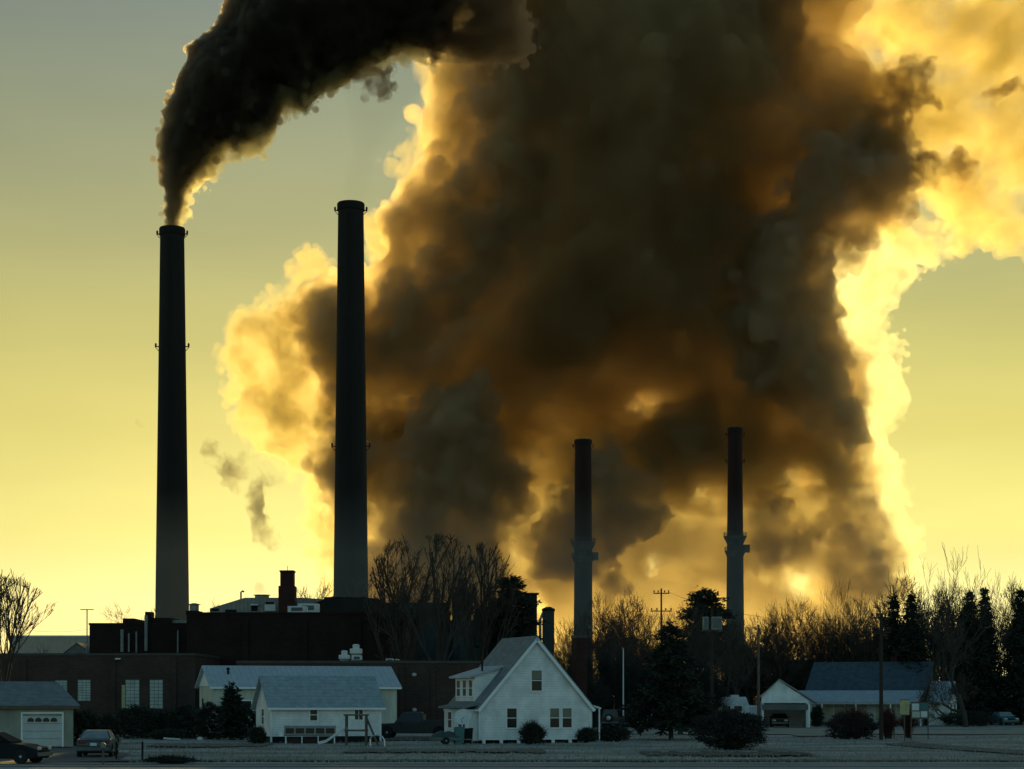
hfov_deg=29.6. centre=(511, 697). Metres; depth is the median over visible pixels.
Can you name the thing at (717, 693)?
thicket shrub
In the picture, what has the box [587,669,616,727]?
thicket shrub
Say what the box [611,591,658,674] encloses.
bare tree
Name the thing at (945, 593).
bare tree
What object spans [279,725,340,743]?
chicken coop
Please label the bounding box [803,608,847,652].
bare tree
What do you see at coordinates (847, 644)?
bare tree
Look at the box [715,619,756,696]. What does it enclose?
bare tree
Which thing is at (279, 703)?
white shed
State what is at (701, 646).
bare tree
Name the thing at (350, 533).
factory chimney
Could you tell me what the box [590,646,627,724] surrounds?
thicket shrub
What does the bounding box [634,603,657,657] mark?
bare tree
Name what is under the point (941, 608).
bare tree
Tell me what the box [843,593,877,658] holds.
bare tree
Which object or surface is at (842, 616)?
bare tree
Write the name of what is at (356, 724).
playset
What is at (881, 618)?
utility pole
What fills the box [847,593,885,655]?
bare tree
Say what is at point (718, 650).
bare tree
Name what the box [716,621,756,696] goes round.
bare tree
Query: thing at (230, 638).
dark factory hall
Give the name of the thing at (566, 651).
bare tree
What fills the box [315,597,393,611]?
boiler house
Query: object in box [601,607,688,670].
bare tree
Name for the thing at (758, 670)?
utility pole
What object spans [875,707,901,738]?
red bush
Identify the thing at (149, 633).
stepped brick block
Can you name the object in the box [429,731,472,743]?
tarped trailer
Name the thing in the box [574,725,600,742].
clipped hedge
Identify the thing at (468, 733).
wheeled bin
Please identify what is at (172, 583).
factory chimney
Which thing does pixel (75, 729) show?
hedge bush
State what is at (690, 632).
bare tree
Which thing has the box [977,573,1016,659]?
bare tree
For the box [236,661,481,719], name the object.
brick workshop
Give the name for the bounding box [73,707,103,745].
hedge bush
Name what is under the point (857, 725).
bush
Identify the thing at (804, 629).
bare tree
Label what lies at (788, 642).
bare tree
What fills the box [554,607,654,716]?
bare tree
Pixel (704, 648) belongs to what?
bare tree
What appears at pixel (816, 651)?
bare tree
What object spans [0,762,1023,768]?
road
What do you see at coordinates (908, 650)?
spruce tree
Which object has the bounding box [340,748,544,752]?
worn patch
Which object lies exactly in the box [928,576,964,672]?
bare tree
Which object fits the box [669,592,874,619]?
overhead wire
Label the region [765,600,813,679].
bare tree
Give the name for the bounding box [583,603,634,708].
bare tree
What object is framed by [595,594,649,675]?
bare tree
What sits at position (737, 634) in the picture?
bare tree
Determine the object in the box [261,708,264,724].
window
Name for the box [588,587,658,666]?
bare tree
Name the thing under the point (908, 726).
red bush
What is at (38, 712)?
garage
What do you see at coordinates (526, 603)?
pine tree
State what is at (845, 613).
bare tree
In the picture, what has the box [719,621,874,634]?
overhead wire
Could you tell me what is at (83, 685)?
window
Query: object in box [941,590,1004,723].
spruce tree
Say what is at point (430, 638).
grey process building
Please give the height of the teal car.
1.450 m
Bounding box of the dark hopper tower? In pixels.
[525,593,538,635]
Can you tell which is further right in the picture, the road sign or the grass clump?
the road sign
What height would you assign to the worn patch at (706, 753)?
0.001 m
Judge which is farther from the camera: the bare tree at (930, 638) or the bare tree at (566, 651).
the bare tree at (930, 638)
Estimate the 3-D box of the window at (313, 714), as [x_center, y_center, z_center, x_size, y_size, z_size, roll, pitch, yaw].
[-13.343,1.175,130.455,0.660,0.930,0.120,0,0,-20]
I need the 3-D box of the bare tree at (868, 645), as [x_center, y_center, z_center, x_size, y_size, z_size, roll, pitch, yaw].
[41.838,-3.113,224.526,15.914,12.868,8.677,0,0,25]
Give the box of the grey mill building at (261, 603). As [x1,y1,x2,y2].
[210,590,322,611]
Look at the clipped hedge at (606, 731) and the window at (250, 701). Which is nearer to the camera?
the clipped hedge at (606, 731)
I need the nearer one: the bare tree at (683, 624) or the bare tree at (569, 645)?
the bare tree at (569, 645)
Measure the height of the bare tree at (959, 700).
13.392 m
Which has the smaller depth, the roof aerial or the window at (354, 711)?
the window at (354, 711)
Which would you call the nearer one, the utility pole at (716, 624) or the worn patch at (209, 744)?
the worn patch at (209, 744)
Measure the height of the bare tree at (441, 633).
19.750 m
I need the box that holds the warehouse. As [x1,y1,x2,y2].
[11,635,88,652]
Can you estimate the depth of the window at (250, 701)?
160.98 m
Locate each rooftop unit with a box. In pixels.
[288,606,307,611]
[298,603,319,611]
[339,650,349,660]
[350,644,361,660]
[352,655,361,660]
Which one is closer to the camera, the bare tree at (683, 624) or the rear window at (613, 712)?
the rear window at (613, 712)
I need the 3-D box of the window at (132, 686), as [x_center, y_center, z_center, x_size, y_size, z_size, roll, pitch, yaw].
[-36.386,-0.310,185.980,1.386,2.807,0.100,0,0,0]
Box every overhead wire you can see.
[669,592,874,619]
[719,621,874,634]
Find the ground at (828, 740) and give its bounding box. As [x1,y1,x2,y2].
[51,722,1023,762]
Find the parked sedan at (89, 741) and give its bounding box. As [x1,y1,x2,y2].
[77,730,118,756]
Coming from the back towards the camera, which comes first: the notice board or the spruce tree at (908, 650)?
the spruce tree at (908, 650)
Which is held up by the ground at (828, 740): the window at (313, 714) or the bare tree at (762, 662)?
the bare tree at (762, 662)
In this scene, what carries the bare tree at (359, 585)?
on the ground at (828, 740)
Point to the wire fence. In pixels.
(635, 747)
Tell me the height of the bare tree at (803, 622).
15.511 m
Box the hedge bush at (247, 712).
[222,702,255,739]
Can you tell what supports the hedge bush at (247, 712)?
on the ground at (828, 740)
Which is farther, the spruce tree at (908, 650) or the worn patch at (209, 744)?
the spruce tree at (908, 650)
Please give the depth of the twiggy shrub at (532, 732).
126.66 m
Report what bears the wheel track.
on the road
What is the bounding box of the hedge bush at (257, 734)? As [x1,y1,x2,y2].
[247,725,267,743]
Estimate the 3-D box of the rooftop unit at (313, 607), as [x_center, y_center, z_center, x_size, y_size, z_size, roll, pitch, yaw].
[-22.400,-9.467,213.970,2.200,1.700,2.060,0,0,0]
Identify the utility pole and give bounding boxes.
[650,588,671,642]
[701,608,721,735]
[757,625,759,727]
[871,613,891,739]
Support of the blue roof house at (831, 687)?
on the ground at (828, 740)
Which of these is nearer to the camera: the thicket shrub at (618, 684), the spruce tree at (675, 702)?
the spruce tree at (675, 702)
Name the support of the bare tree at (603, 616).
on the ground at (828, 740)
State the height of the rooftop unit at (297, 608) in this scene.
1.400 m
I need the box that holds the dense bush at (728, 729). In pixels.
[686,705,769,749]
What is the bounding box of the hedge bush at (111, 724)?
[89,711,125,741]
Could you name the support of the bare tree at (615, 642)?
on the ground at (828, 740)
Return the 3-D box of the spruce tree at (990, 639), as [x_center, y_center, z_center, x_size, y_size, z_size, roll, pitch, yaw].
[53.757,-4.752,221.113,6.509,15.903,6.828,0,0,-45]
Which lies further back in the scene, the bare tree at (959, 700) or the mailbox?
the bare tree at (959, 700)
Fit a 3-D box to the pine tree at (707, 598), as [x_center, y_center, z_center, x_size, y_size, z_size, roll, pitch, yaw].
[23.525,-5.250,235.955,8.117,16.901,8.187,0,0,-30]
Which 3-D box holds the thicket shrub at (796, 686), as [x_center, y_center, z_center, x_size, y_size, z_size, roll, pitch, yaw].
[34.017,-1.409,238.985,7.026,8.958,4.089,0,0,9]
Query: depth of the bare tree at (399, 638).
197.11 m
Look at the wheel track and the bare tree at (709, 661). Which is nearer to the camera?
the wheel track
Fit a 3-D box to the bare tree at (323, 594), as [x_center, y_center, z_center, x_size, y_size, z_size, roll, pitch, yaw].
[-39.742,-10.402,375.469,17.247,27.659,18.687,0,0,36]
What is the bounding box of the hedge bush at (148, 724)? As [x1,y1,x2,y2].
[113,702,161,738]
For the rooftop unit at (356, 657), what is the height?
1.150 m
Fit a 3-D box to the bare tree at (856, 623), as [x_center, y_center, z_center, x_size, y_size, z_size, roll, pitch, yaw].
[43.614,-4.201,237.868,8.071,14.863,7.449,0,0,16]
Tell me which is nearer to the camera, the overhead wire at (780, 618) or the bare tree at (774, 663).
the overhead wire at (780, 618)
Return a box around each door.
[23,716,61,745]
[867,704,875,722]
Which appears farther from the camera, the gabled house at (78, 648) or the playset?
the gabled house at (78, 648)
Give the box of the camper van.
[716,695,756,717]
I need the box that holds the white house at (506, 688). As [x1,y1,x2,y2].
[438,636,600,743]
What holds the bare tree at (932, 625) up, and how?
on the ground at (828, 740)
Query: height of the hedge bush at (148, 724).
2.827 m
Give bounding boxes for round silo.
[539,607,554,654]
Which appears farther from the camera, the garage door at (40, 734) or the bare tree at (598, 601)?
the bare tree at (598, 601)
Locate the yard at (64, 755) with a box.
[0,748,128,762]
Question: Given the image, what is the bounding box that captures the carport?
[760,679,816,726]
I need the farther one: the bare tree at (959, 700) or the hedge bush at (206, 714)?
the bare tree at (959, 700)
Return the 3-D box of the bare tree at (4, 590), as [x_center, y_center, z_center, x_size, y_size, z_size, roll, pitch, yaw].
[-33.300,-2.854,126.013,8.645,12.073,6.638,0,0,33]
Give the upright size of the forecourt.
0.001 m
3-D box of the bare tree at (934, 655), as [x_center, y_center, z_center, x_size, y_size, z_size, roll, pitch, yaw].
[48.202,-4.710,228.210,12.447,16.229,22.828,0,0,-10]
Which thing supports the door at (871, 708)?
in the blue roof house at (831, 687)
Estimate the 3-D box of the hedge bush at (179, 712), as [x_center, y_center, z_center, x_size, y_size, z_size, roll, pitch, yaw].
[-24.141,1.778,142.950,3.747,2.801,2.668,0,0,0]
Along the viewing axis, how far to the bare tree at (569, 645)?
209.43 m
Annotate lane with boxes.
[632,731,1023,733]
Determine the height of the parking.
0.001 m
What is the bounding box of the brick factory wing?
[0,653,220,727]
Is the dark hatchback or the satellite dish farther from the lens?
the satellite dish
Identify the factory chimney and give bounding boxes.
[155,225,189,619]
[331,200,370,597]
[571,439,597,656]
[723,427,749,650]
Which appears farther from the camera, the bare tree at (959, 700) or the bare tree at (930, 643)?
the bare tree at (930, 643)
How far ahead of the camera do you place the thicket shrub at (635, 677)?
199.98 m
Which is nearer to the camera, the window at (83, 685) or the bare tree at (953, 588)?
the window at (83, 685)
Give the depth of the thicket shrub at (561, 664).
200.03 m
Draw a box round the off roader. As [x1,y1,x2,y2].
[601,709,624,728]
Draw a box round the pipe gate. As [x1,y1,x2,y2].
[115,742,143,758]
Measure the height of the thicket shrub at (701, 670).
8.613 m
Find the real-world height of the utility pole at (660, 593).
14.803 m
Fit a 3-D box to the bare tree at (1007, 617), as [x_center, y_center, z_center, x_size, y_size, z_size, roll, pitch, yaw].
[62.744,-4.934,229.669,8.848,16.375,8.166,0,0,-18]
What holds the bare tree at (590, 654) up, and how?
on the ground at (828, 740)
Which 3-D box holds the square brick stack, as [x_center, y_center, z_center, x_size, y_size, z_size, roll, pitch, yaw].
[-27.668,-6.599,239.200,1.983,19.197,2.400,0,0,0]
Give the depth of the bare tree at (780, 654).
232.99 m
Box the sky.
[0,0,1023,696]
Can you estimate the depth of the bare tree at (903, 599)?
224.44 m
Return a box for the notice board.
[911,702,928,738]
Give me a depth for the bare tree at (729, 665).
208.92 m
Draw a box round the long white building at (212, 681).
[195,665,401,732]
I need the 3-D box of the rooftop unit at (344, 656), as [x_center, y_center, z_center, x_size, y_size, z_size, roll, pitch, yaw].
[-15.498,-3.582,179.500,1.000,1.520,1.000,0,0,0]
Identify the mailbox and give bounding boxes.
[101,743,105,764]
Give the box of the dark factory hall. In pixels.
[186,603,416,665]
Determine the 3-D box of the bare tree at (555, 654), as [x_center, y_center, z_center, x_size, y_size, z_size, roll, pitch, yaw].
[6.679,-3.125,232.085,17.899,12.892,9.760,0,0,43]
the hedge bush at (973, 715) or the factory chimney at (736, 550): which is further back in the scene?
the factory chimney at (736, 550)
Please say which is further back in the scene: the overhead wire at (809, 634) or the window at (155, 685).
the window at (155, 685)
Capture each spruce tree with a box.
[616,619,727,739]
[877,592,903,661]
[892,591,934,679]
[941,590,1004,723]
[971,587,1007,723]
[989,587,1023,724]
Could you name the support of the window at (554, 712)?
in the white house at (506, 688)
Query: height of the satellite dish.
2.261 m
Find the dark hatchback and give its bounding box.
[0,732,52,763]
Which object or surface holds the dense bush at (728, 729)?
on the ground at (828, 740)
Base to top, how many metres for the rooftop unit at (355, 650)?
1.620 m
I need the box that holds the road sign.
[899,699,909,740]
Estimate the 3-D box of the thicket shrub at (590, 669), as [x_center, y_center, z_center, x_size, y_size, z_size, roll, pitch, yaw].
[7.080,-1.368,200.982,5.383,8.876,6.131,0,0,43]
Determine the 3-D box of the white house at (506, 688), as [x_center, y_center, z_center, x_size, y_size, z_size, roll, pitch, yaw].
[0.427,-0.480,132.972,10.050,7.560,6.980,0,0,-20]
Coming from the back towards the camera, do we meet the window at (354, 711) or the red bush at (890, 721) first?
the red bush at (890, 721)
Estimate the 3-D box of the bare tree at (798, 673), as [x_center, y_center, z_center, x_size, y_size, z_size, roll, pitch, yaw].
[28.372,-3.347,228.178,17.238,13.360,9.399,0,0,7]
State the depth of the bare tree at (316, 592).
368.58 m
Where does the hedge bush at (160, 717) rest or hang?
on the ground at (828, 740)
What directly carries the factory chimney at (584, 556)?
on the ground at (828, 740)
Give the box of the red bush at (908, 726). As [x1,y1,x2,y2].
[897,704,921,737]
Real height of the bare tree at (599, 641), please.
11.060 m
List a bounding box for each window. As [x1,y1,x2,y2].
[55,680,66,690]
[77,679,90,700]
[125,679,139,707]
[149,679,162,708]
[241,700,251,717]
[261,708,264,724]
[309,710,318,721]
[353,710,363,721]
[506,707,517,728]
[530,669,542,691]
[549,707,560,728]
[561,707,572,728]
[603,710,617,716]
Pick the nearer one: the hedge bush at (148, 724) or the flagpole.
the hedge bush at (148, 724)
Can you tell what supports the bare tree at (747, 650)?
on the ground at (828, 740)
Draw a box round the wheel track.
[0,766,883,766]
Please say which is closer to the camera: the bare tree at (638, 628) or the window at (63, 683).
the window at (63, 683)
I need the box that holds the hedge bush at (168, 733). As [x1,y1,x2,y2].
[146,726,186,739]
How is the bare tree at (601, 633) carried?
on the ground at (828, 740)
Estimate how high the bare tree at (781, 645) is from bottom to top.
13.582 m
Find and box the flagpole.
[622,648,623,715]
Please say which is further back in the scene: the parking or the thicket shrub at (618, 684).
the thicket shrub at (618, 684)
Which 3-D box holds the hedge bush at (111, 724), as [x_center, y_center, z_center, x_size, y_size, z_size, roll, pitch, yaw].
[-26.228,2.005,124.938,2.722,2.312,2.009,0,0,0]
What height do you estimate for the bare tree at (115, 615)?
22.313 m
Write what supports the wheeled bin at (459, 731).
on the ground at (828, 740)
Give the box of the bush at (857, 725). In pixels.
[820,705,878,738]
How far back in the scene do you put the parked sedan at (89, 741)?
97.13 m
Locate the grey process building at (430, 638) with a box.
[387,603,524,660]
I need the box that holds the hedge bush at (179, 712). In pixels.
[160,704,204,738]
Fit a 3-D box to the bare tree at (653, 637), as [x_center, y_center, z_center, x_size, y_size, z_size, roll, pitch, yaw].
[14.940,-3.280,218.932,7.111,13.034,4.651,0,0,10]
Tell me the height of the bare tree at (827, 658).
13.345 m
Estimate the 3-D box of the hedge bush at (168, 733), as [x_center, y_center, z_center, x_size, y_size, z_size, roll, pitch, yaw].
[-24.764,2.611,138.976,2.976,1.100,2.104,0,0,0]
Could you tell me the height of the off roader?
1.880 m
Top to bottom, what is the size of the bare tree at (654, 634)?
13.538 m
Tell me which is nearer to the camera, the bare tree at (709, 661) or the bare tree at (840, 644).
the bare tree at (709, 661)
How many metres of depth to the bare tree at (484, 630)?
201.20 m
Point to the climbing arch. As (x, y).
(376, 735)
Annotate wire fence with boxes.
[588,742,650,754]
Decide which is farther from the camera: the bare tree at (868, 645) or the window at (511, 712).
the bare tree at (868, 645)
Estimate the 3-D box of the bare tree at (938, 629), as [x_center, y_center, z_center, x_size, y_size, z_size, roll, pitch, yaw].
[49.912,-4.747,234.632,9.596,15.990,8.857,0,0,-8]
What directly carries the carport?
on the ground at (828, 740)
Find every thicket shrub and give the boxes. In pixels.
[558,656,571,672]
[564,645,604,695]
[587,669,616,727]
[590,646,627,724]
[601,646,638,725]
[611,654,649,726]
[688,646,725,716]
[696,670,738,717]
[719,675,737,696]
[737,643,767,704]
[764,664,802,691]
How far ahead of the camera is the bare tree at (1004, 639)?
229.75 m
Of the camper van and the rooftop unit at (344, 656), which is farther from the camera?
the camper van
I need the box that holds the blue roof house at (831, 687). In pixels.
[797,656,956,725]
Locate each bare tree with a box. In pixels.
[0,568,56,680]
[99,601,131,622]
[297,577,343,598]
[297,583,336,598]
[343,569,378,598]
[363,532,440,660]
[398,533,481,660]
[446,541,521,661]
[537,611,595,671]
[541,617,643,679]
[548,603,600,673]
[553,618,581,669]
[554,596,642,664]
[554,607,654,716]
[555,623,591,675]
[568,590,627,721]
[570,627,613,671]
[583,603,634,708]
[583,608,644,665]
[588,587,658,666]
[590,616,631,678]
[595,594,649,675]
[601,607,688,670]
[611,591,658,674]
[628,614,673,666]
[629,609,683,672]
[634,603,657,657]
[636,599,704,664]
[637,606,684,663]
[646,604,716,667]
[666,622,724,680]
[678,627,734,692]
[682,611,738,680]
[689,603,747,685]
[698,612,755,694]
[703,606,735,681]
[713,621,754,696]
[714,613,771,694]
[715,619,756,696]
[716,613,816,716]
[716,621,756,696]
[723,614,773,698]
[732,600,784,691]
[733,599,855,713]
[740,611,780,698]
[742,620,800,685]
[748,610,808,689]
[764,601,828,689]
[764,605,812,684]
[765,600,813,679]
[782,594,824,689]
[793,603,822,668]
[793,616,829,675]
[800,613,842,672]
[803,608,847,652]
[804,618,872,667]
[810,616,870,661]
[810,616,940,676]
[811,579,871,661]
[816,581,878,657]
[822,591,884,661]
[823,595,871,640]
[825,619,876,661]
[838,607,874,638]
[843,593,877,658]
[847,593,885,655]
[852,561,947,652]
[856,591,961,674]
[858,618,937,667]
[869,579,1010,678]
[912,543,1004,680]
[916,615,993,726]
[918,602,973,670]
[919,582,994,680]
[920,583,961,680]
[920,596,953,680]
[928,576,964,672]
[935,575,963,651]
[937,596,1012,665]
[959,572,1020,673]
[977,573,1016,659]
[989,577,1017,650]
[990,601,1017,684]
[995,581,1022,669]
[1001,598,1023,662]
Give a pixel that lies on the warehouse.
(54, 643)
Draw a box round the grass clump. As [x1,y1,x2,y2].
[140,752,202,763]
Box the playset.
[318,714,378,744]
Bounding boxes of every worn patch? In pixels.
[145,743,275,746]
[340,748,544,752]
[639,751,821,755]
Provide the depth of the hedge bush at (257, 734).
126.78 m
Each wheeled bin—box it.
[453,726,464,743]
[463,728,472,743]
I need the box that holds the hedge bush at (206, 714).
[191,700,222,739]
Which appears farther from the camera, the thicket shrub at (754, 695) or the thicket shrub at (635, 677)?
the thicket shrub at (754, 695)
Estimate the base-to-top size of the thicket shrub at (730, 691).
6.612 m
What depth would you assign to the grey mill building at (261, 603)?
243.00 m
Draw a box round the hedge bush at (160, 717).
[142,707,181,737]
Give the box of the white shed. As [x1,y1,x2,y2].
[251,676,385,742]
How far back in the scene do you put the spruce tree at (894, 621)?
213.71 m
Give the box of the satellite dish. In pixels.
[454,709,470,743]
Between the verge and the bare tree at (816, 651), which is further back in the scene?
the bare tree at (816, 651)
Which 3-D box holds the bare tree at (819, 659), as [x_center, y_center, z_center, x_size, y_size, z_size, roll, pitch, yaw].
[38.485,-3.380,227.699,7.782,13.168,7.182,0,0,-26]
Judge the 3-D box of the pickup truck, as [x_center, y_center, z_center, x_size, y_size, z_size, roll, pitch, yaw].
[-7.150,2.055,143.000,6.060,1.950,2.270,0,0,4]
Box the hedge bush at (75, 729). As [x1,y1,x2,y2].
[73,720,79,744]
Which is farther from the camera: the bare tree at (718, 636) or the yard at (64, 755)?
the bare tree at (718, 636)
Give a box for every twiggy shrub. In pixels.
[517,716,547,744]
[810,704,825,726]
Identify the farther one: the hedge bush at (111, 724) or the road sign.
the road sign
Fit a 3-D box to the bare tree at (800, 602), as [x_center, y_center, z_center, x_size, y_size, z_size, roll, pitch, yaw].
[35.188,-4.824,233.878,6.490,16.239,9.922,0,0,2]
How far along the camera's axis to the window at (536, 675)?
130.01 m
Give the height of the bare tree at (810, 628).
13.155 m
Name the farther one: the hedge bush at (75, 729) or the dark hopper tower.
the dark hopper tower
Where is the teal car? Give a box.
[989,712,1018,724]
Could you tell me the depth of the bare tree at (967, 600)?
211.65 m
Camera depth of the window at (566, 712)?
130.75 m
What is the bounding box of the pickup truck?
[381,712,443,737]
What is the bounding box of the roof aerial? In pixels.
[80,609,93,652]
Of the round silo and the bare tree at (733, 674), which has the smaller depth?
the round silo
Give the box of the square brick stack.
[278,566,296,611]
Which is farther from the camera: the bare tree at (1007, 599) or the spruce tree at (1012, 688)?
the bare tree at (1007, 599)
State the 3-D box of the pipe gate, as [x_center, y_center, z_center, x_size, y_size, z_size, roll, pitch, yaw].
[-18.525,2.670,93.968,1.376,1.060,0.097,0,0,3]
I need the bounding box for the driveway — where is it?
[889,742,1023,753]
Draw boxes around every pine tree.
[470,573,550,656]
[675,585,738,662]
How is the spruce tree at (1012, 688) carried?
on the ground at (828, 740)
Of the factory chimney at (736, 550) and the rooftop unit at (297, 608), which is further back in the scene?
the factory chimney at (736, 550)
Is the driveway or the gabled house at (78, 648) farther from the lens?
the gabled house at (78, 648)
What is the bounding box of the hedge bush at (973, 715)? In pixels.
[938,709,999,725]
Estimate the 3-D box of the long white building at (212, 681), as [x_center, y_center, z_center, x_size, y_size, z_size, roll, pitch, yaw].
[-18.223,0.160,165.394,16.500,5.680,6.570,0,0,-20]
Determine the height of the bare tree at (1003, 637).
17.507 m
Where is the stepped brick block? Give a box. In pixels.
[89,612,185,652]
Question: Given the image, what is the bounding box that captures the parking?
[381,736,429,739]
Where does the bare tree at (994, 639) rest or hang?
on the ground at (828, 740)
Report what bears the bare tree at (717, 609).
on the ground at (828, 740)
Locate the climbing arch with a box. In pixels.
[369,734,385,745]
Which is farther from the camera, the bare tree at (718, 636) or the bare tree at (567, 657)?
the bare tree at (718, 636)
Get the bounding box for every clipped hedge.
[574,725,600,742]
[597,722,634,741]
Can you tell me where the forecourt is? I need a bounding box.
[764,728,873,735]
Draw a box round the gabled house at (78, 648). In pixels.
[64,643,88,652]
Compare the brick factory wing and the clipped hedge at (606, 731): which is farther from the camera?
the brick factory wing
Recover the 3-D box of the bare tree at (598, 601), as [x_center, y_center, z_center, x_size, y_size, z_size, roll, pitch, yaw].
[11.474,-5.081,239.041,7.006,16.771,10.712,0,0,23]
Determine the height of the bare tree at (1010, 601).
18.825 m
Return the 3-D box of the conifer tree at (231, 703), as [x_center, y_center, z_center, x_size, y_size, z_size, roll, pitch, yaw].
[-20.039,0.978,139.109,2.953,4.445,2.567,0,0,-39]
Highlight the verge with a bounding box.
[117,759,1023,760]
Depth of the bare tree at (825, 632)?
226.96 m
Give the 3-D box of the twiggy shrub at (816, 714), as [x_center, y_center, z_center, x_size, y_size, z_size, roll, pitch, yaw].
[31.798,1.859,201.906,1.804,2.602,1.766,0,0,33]
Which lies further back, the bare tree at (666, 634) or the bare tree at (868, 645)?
the bare tree at (868, 645)
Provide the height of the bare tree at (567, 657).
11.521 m
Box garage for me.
[0,681,79,746]
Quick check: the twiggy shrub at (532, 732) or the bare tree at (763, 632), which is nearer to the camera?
the twiggy shrub at (532, 732)
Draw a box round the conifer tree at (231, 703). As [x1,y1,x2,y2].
[212,681,248,739]
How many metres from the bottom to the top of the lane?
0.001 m

